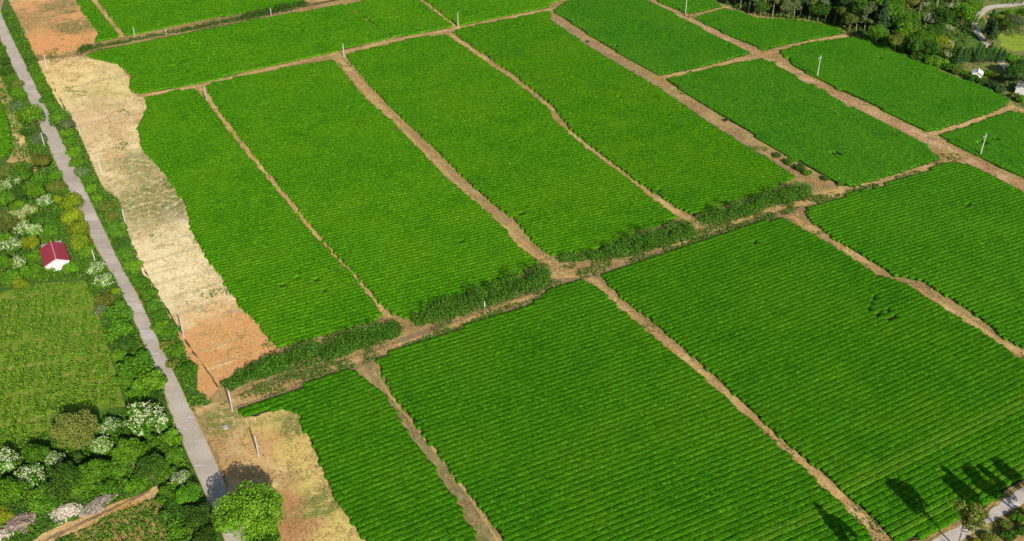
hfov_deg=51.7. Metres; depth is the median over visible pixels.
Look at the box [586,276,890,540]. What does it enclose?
path
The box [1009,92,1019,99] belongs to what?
shrub
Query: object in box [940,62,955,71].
shrub
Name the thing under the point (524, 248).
path
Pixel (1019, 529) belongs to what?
shrub
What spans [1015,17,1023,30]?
tree
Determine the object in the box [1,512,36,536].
rock
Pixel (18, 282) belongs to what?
shrub
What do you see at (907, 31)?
tree
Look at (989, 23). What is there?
conifer
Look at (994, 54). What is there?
conifer
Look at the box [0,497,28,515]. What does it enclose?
shrub
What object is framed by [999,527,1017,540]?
shrub
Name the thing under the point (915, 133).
path
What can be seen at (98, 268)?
flowering tree
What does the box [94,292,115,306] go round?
shrub
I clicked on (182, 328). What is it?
utility pole
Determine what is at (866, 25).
wood undergrowth
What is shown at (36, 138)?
shrub
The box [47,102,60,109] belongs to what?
shrub
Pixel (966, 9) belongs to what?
tree
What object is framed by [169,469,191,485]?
flowering tree
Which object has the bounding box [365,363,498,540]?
path
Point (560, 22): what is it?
path
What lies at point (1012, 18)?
tree
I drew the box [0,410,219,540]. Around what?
thicket grass
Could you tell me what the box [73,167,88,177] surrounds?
shrub
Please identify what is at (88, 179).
shrub
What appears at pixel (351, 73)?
path
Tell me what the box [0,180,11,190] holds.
flowering tree
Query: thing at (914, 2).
tree
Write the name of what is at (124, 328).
shrub
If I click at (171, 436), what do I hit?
shrub
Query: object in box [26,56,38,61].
shrub
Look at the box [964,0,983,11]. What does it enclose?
tree
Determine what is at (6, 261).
tree
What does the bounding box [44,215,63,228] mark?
shrub
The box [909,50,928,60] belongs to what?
shrub
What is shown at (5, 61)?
shrub
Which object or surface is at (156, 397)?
shrub
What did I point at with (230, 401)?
utility pole
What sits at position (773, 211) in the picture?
path
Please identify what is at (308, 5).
ditch
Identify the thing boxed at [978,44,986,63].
conifer
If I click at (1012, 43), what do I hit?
yellow green field
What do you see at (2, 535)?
rubble heap
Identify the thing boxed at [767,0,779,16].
slim tree
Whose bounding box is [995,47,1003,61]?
conifer
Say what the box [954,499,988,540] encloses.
tree
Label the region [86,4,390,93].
tea field
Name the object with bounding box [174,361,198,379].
shrub
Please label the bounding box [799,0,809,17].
slim tree
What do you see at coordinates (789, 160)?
shrub
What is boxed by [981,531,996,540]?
shrub
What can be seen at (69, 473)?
tree
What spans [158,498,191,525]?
shrub
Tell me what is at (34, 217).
shrub
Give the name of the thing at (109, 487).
shrub
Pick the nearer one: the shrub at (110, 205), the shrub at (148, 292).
the shrub at (148, 292)
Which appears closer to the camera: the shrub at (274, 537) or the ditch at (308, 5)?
the shrub at (274, 537)
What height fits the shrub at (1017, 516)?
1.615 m
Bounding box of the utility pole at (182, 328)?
[179,317,184,338]
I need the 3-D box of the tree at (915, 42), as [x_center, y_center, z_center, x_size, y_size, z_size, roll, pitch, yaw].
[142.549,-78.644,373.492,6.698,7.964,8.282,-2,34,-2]
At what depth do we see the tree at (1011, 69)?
355.40 m
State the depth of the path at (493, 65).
368.70 m
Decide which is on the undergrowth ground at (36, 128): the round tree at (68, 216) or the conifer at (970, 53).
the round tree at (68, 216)
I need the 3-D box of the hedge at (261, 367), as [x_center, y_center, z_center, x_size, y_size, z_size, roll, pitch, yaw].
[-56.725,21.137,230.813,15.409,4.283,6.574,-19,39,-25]
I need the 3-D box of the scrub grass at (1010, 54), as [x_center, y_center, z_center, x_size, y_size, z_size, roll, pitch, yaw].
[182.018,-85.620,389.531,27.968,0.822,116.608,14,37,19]
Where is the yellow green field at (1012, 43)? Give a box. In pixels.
[997,33,1023,50]
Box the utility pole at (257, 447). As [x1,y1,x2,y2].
[254,436,259,456]
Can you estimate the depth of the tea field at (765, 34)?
396.65 m
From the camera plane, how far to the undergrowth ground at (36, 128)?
238.96 m
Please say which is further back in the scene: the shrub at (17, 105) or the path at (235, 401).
the shrub at (17, 105)
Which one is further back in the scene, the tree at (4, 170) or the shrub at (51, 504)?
the tree at (4, 170)
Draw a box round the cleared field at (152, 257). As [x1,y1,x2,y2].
[37,56,279,399]
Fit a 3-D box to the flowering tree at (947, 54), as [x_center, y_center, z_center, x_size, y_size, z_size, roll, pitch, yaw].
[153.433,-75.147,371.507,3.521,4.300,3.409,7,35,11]
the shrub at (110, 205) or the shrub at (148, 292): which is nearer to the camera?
the shrub at (148, 292)
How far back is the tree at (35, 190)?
289.41 m
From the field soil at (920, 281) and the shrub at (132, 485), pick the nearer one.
the shrub at (132, 485)
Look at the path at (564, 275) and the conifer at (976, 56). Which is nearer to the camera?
the path at (564, 275)
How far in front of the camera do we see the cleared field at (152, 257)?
282.48 m
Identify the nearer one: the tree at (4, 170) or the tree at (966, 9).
the tree at (4, 170)
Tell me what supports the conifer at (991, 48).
on the scrub ground at (994, 66)
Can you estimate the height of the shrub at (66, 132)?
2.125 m
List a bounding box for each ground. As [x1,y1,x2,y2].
[0,0,1023,540]
[0,43,224,540]
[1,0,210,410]
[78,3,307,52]
[193,401,365,540]
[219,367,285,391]
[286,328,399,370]
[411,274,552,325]
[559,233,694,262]
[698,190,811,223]
[949,0,1023,108]
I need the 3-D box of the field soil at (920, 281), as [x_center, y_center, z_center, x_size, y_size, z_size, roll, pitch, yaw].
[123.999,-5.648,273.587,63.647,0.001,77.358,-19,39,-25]
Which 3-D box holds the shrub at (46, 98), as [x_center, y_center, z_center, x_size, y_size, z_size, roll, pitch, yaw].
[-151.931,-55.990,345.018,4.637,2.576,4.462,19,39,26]
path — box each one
[92,0,123,37]
[142,7,556,96]
[198,87,405,325]
[218,295,533,409]
[337,59,552,266]
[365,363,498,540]
[421,0,455,25]
[448,33,553,110]
[509,235,535,256]
[547,265,606,278]
[551,17,792,172]
[558,122,704,231]
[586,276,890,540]
[649,0,1023,191]
[664,55,760,76]
[672,201,800,246]
[686,6,730,15]
[764,35,849,54]
[788,215,879,270]
[796,157,950,205]
[906,282,1023,357]
[928,105,1023,134]
[935,151,965,157]
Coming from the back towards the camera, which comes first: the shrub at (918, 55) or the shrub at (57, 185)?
the shrub at (918, 55)
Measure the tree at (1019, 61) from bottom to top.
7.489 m
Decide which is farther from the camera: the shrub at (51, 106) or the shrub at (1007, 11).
the shrub at (1007, 11)
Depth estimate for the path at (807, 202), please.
300.13 m
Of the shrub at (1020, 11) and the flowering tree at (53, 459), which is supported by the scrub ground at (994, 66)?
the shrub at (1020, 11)
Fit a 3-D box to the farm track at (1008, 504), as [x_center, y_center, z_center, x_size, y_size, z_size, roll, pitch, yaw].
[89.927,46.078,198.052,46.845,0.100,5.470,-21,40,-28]
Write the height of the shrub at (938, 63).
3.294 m
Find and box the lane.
[972,1,1023,70]
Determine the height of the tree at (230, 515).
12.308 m
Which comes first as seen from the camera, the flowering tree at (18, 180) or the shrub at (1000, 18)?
the flowering tree at (18, 180)
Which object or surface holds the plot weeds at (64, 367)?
on the weedy plot
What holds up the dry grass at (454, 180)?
on the ground at (218, 394)
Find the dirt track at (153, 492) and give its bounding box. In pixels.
[33,486,158,540]
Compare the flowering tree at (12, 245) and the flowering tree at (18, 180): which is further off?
the flowering tree at (18, 180)
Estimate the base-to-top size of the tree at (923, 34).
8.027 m
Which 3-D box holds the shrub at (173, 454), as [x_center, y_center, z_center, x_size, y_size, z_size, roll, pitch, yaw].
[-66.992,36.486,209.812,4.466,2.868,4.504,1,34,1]
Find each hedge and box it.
[77,0,308,51]
[219,352,288,388]
[281,318,404,368]
[410,258,550,326]
[557,218,699,261]
[695,180,813,225]
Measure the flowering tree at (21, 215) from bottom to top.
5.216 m
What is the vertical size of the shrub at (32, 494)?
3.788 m
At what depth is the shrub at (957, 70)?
363.11 m
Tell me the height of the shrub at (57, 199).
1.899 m
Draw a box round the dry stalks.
[192,405,364,540]
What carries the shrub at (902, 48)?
on the wood floor
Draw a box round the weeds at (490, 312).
[44,0,1023,540]
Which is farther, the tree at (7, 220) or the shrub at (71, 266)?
the tree at (7, 220)
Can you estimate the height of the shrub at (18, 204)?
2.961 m
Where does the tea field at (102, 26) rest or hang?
on the field soil
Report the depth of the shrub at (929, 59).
369.15 m
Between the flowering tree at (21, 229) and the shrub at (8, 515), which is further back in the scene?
the flowering tree at (21, 229)
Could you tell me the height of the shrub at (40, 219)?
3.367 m
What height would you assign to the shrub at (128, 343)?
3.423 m
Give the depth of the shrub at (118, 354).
235.50 m
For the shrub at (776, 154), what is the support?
on the ground at (218, 394)
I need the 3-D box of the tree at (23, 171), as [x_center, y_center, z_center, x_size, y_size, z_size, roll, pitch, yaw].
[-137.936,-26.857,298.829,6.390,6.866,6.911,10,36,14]
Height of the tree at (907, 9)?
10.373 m
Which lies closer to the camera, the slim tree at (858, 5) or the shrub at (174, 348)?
the shrub at (174, 348)
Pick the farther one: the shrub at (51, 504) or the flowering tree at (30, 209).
the flowering tree at (30, 209)
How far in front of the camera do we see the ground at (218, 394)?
305.47 m
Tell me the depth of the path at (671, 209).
296.90 m
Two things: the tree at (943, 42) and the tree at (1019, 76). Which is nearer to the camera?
the tree at (1019, 76)
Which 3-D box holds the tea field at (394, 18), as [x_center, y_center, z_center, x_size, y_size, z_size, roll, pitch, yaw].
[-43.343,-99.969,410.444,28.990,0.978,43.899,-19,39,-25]
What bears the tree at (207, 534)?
on the undergrowth ground at (36, 128)
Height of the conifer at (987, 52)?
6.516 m
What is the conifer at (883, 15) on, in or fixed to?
on the wood floor
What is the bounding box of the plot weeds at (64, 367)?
[0,281,122,444]
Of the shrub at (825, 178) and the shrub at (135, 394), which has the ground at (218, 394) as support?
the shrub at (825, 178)
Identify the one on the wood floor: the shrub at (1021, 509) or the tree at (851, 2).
the tree at (851, 2)
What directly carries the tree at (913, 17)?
on the wood floor
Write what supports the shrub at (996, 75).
on the scrub ground at (994, 66)
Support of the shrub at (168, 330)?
on the verge ground at (6, 5)
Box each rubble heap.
[0,528,13,540]
[48,502,83,524]
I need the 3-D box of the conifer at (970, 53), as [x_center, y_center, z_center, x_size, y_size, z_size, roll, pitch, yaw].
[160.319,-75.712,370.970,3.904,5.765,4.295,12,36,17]
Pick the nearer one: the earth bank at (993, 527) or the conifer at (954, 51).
the earth bank at (993, 527)
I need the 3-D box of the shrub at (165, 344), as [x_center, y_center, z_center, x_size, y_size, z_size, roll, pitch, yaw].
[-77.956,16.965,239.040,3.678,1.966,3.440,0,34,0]
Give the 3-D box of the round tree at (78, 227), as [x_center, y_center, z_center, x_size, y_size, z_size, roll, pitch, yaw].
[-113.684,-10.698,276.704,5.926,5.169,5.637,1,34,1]
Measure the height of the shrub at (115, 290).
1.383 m
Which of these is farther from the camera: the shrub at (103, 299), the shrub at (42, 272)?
the shrub at (42, 272)
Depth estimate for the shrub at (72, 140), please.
319.85 m
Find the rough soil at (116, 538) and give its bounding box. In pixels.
[64,499,172,540]
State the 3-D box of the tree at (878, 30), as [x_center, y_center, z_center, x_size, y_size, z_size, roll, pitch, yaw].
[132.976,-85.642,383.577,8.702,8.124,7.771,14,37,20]
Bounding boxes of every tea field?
[0,101,11,158]
[77,0,119,41]
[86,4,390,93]
[98,0,302,35]
[136,88,382,347]
[206,59,537,319]
[238,368,476,540]
[346,34,677,255]
[347,0,452,37]
[375,279,872,540]
[424,0,559,25]
[453,11,795,213]
[553,0,749,75]
[601,217,1023,540]
[656,0,721,13]
[667,58,939,186]
[695,7,844,50]
[780,36,1009,131]
[805,162,1023,348]
[940,110,1023,178]
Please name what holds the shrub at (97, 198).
on the verge ground at (6, 5)
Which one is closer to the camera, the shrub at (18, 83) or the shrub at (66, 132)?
the shrub at (66, 132)
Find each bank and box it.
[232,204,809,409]
[930,481,1023,540]
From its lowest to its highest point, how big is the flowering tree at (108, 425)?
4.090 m
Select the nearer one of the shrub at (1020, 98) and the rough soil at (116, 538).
the rough soil at (116, 538)
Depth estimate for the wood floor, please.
406.15 m
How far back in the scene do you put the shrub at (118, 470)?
205.02 m
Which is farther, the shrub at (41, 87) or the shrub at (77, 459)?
the shrub at (41, 87)
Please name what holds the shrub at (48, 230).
on the undergrowth ground at (36, 128)
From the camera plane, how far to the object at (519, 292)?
252.72 m
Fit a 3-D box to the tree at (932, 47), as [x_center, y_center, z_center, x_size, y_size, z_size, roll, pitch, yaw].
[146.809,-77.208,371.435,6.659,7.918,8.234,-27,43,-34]
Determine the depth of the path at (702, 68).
369.36 m
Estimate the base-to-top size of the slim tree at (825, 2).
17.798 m
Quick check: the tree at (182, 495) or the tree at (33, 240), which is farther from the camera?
the tree at (33, 240)
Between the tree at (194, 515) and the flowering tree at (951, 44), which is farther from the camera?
the flowering tree at (951, 44)
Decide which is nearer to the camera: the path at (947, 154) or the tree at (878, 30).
the path at (947, 154)
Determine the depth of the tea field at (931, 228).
278.50 m
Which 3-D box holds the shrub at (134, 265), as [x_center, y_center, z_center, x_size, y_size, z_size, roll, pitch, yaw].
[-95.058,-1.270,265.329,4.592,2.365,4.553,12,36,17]
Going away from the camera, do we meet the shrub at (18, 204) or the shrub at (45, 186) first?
the shrub at (18, 204)
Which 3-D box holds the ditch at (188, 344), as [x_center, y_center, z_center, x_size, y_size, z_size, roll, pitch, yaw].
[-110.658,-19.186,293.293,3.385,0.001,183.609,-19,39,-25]
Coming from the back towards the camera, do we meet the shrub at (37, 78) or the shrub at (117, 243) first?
the shrub at (37, 78)
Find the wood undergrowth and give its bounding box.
[722,0,981,68]
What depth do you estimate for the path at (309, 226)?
294.19 m
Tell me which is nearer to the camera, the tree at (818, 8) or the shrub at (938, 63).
the shrub at (938, 63)
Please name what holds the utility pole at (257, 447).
on the dry grass ground at (237, 459)
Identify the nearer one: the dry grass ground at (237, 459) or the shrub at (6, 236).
the dry grass ground at (237, 459)
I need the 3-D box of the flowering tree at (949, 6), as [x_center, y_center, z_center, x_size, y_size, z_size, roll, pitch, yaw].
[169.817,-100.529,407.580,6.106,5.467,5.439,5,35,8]
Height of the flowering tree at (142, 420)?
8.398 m
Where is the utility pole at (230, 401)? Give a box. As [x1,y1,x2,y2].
[228,390,232,411]
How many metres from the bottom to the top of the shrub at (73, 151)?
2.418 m
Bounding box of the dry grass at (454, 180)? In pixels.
[46,0,1023,540]
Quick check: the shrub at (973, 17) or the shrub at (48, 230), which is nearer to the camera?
the shrub at (48, 230)
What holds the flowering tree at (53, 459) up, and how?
on the undergrowth ground at (36, 128)
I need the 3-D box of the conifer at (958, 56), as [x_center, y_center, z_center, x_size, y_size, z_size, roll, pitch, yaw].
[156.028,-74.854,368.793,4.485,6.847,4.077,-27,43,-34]
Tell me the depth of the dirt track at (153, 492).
197.79 m
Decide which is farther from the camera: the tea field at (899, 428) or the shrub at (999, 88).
the shrub at (999, 88)
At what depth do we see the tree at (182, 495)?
198.57 m
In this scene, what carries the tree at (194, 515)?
on the undergrowth ground at (36, 128)
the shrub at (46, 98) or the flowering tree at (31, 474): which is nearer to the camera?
the flowering tree at (31, 474)
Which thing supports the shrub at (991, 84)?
on the scrub ground at (994, 66)
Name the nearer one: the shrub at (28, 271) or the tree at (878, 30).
the shrub at (28, 271)
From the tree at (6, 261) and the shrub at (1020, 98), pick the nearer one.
the tree at (6, 261)
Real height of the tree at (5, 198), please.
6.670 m
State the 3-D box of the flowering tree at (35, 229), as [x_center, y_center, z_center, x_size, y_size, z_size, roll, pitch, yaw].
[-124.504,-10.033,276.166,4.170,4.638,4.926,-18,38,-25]
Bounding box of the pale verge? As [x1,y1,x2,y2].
[0,76,44,195]
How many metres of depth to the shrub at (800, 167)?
307.13 m
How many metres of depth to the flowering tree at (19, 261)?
262.74 m
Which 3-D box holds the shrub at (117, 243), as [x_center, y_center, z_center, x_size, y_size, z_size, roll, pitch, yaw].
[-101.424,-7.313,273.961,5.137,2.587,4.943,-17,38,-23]
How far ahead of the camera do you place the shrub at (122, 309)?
246.73 m
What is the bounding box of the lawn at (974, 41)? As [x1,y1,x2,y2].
[950,18,978,48]
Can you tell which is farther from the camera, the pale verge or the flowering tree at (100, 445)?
the pale verge
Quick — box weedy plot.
[0,280,125,448]
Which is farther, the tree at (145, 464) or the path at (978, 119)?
the path at (978, 119)
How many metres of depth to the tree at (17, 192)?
288.08 m
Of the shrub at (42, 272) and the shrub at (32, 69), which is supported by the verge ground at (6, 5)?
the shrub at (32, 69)
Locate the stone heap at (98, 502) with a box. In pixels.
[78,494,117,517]
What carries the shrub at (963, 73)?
on the scrub ground at (994, 66)
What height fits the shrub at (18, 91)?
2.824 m
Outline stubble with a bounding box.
[44,58,268,392]
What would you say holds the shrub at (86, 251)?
on the undergrowth ground at (36, 128)
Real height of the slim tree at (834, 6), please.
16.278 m
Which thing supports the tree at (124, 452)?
on the undergrowth ground at (36, 128)
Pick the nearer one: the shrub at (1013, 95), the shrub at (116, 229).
the shrub at (116, 229)
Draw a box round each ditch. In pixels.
[52,82,218,386]
[76,0,336,54]
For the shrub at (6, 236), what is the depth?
275.23 m
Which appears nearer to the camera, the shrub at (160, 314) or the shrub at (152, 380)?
the shrub at (152, 380)
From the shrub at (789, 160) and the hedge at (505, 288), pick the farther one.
the shrub at (789, 160)
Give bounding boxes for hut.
[39,240,69,271]
[972,68,983,77]
[1015,81,1023,94]
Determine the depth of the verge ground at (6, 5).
284.60 m
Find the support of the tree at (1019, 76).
on the scrub ground at (994, 66)
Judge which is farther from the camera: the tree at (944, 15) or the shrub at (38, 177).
the tree at (944, 15)
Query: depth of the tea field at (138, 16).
412.01 m
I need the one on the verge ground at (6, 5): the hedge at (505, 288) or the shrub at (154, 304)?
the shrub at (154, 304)
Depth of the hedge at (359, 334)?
238.41 m
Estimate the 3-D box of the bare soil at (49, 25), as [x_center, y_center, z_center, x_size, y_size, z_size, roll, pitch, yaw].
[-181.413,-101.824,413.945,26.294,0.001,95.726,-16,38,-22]
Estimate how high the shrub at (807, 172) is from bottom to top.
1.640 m
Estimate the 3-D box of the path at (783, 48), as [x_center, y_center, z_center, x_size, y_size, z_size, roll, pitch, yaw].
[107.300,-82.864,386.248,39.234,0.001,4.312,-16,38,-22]
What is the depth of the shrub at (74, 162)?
309.35 m
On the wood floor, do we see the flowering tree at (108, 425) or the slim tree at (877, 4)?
the slim tree at (877, 4)
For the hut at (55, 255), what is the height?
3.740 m
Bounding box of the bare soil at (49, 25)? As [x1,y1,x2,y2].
[9,0,97,56]
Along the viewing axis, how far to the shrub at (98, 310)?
249.44 m
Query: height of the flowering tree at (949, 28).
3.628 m
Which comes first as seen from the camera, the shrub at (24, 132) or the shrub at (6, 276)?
the shrub at (6, 276)
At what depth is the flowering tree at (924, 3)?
411.55 m
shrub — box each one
[0,45,5,50]
[0,57,9,64]
[0,66,13,74]
[0,232,12,241]
[0,269,22,286]
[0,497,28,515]
[0,505,16,523]
[5,75,17,82]
[5,198,27,209]
[10,101,25,110]
[12,79,24,87]
[12,87,27,97]
[12,276,29,288]
[19,128,33,135]
[19,264,40,277]
[19,484,47,512]
[21,249,41,264]
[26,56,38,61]
[26,66,38,73]
[27,172,47,183]
[28,211,45,223]
[30,133,46,144]
[32,74,45,82]
[33,181,47,191]
[33,493,58,514]
[35,212,59,225]
[36,83,52,92]
[36,267,50,277]
[38,94,54,102]
[40,225,57,236]
[42,479,71,499]
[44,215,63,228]
[46,180,67,192]
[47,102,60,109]
[48,170,62,179]
[53,195,61,202]
[60,128,74,136]
[61,262,78,273]
[62,137,76,144]
[64,451,90,468]
[65,146,81,157]
[66,477,94,498]
[68,157,85,166]
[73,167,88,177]
[73,260,89,270]
[79,245,96,256]
[83,175,96,183]
[84,184,96,192]
[90,194,102,201]
[93,305,106,315]
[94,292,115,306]
[95,478,117,494]
[98,199,116,212]
[101,299,133,321]
[103,318,133,342]
[103,454,132,479]
[105,212,119,221]
[106,221,126,237]
[109,426,140,447]
[110,236,130,249]
[110,348,126,361]
[111,288,119,293]
[113,333,137,352]
[114,368,135,386]
[115,248,132,260]
[116,349,154,377]
[122,474,147,495]
[124,260,143,273]
[125,383,148,403]
[131,274,150,287]
[131,369,167,395]
[138,286,158,299]
[141,432,169,456]
[143,388,164,405]
[146,297,164,311]
[149,308,168,321]
[150,320,170,335]
[153,463,176,481]
[154,481,179,505]
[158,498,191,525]
[159,340,175,350]
[160,322,181,336]
[161,427,182,447]
[163,341,185,357]
[163,444,184,463]
[165,358,181,368]
[166,516,203,540]
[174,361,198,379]
[246,522,281,540]
[773,152,781,157]
[783,157,794,165]
[793,163,805,171]
[802,169,812,175]
[821,175,829,180]
[877,33,894,44]
[893,41,909,52]
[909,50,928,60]
[923,53,942,65]
[932,58,949,68]
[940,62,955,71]
[951,66,962,74]
[959,70,969,76]
[961,13,978,21]
[966,74,978,81]
[974,77,987,85]
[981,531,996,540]
[982,69,992,76]
[983,80,998,88]
[990,72,1002,79]
[994,84,1005,92]
[995,15,1004,21]
[999,518,1013,527]
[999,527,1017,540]
[1003,9,1015,14]
[1006,54,1019,61]
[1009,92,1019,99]
[1009,510,1023,522]
[1015,8,1023,15]
[1015,95,1023,102]
[1015,522,1023,535]
[1019,507,1023,514]
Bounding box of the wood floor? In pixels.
[715,0,986,72]
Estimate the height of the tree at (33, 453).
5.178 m
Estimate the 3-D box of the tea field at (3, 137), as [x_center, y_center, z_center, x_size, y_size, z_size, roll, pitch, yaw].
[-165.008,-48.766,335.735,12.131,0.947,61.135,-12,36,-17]
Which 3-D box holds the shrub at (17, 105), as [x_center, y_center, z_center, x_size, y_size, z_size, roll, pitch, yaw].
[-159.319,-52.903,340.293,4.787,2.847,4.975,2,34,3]
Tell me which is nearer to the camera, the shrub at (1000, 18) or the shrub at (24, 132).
the shrub at (24, 132)
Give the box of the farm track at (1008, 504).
[931,487,1023,540]
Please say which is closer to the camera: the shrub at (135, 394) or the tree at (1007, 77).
the shrub at (135, 394)
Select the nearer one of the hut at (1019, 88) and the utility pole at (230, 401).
the utility pole at (230, 401)
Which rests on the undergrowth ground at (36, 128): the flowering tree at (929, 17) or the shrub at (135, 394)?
the shrub at (135, 394)
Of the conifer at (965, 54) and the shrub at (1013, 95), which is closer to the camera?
the shrub at (1013, 95)
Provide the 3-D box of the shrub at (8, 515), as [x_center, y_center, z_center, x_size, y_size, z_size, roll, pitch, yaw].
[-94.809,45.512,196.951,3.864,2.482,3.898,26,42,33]
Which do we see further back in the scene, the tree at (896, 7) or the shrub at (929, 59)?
the tree at (896, 7)
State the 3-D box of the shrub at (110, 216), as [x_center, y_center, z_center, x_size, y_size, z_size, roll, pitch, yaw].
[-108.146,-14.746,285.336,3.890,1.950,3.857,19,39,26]
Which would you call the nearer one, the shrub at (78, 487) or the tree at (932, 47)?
the shrub at (78, 487)
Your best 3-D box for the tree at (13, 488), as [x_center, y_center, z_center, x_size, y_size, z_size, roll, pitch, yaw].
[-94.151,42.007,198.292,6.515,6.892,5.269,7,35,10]
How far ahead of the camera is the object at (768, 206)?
289.68 m
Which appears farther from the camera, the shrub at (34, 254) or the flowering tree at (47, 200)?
the flowering tree at (47, 200)
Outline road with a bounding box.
[0,8,245,540]
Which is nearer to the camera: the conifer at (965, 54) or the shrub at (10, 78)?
the shrub at (10, 78)
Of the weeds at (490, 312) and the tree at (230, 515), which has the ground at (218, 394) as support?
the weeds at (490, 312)
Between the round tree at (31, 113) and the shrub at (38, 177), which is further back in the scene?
the round tree at (31, 113)
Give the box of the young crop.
[0,281,117,441]
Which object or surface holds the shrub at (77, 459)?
on the undergrowth ground at (36, 128)
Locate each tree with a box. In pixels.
[0,162,16,177]
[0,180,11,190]
[0,189,15,211]
[0,212,20,232]
[0,237,21,256]
[0,255,14,271]
[0,447,20,473]
[0,476,26,503]
[6,185,26,200]
[7,174,25,186]
[8,161,32,184]
[9,209,26,222]
[11,255,26,269]
[12,220,30,239]
[13,462,46,489]
[16,103,44,125]
[20,204,37,216]
[21,234,39,250]
[22,182,45,200]
[22,444,50,464]
[27,223,43,237]
[31,151,51,171]
[36,194,54,210]
[44,451,64,467]
[46,460,81,486]
[47,107,71,126]
[48,409,98,451]
[60,118,75,129]
[60,190,83,209]
[60,206,84,225]
[67,219,89,235]
[67,232,90,251]
[77,458,110,483]
[87,261,105,276]
[90,435,112,455]
[93,273,114,290]
[98,416,124,434]
[112,437,147,468]
[125,400,167,438]
[134,452,166,481]
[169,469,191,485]
[175,481,200,503]
[182,503,212,530]
[192,525,218,540]
[212,480,284,540]
[754,0,772,15]
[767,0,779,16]
[779,0,801,18]
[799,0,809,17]
[808,0,818,19]
[808,0,831,21]
[820,0,830,22]
[830,0,841,23]
[836,0,850,25]
[836,5,865,30]
[842,0,856,24]
[852,0,867,33]
[858,1,876,34]
[867,24,889,43]
[873,0,881,22]
[878,0,905,29]
[888,32,904,50]
[889,15,908,30]
[892,0,909,15]
[896,22,918,40]
[898,12,921,25]
[905,0,920,6]
[905,36,926,52]
[912,30,934,40]
[917,0,929,8]
[919,39,942,54]
[923,12,936,24]
[926,23,946,36]
[933,35,949,47]
[934,7,954,23]
[943,50,952,58]
[944,25,953,32]
[945,3,959,13]
[946,40,954,49]
[952,3,977,24]
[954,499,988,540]
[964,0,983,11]
[1000,20,1015,31]
[1000,73,1018,85]
[1004,13,1022,23]
[1005,63,1023,74]
[1009,58,1023,72]
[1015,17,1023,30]
[1015,72,1023,85]
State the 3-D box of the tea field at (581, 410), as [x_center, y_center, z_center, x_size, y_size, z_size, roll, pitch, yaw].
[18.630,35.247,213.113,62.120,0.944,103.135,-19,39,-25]
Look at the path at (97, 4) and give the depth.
406.90 m
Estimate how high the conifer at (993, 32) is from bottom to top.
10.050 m
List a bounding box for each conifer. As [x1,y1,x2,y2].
[872,0,891,28]
[950,43,957,62]
[953,47,963,64]
[961,47,968,63]
[967,47,972,61]
[971,43,982,62]
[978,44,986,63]
[982,9,995,40]
[984,46,991,62]
[986,18,999,43]
[986,42,993,61]
[990,47,996,61]
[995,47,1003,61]
[1001,49,1007,62]
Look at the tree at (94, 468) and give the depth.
201.15 m
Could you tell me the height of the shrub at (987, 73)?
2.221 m
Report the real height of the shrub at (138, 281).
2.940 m
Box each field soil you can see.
[805,186,1019,346]
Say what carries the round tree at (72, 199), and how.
on the undergrowth ground at (36, 128)
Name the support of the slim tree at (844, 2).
on the wood floor
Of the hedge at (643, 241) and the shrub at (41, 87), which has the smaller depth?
the hedge at (643, 241)
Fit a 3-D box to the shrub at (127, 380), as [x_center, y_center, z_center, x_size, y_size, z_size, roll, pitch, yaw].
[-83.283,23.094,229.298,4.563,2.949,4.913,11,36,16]
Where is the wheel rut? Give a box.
[43,490,149,540]
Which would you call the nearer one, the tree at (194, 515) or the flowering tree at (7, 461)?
the tree at (194, 515)
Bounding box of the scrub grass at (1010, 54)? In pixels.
[961,0,1023,104]

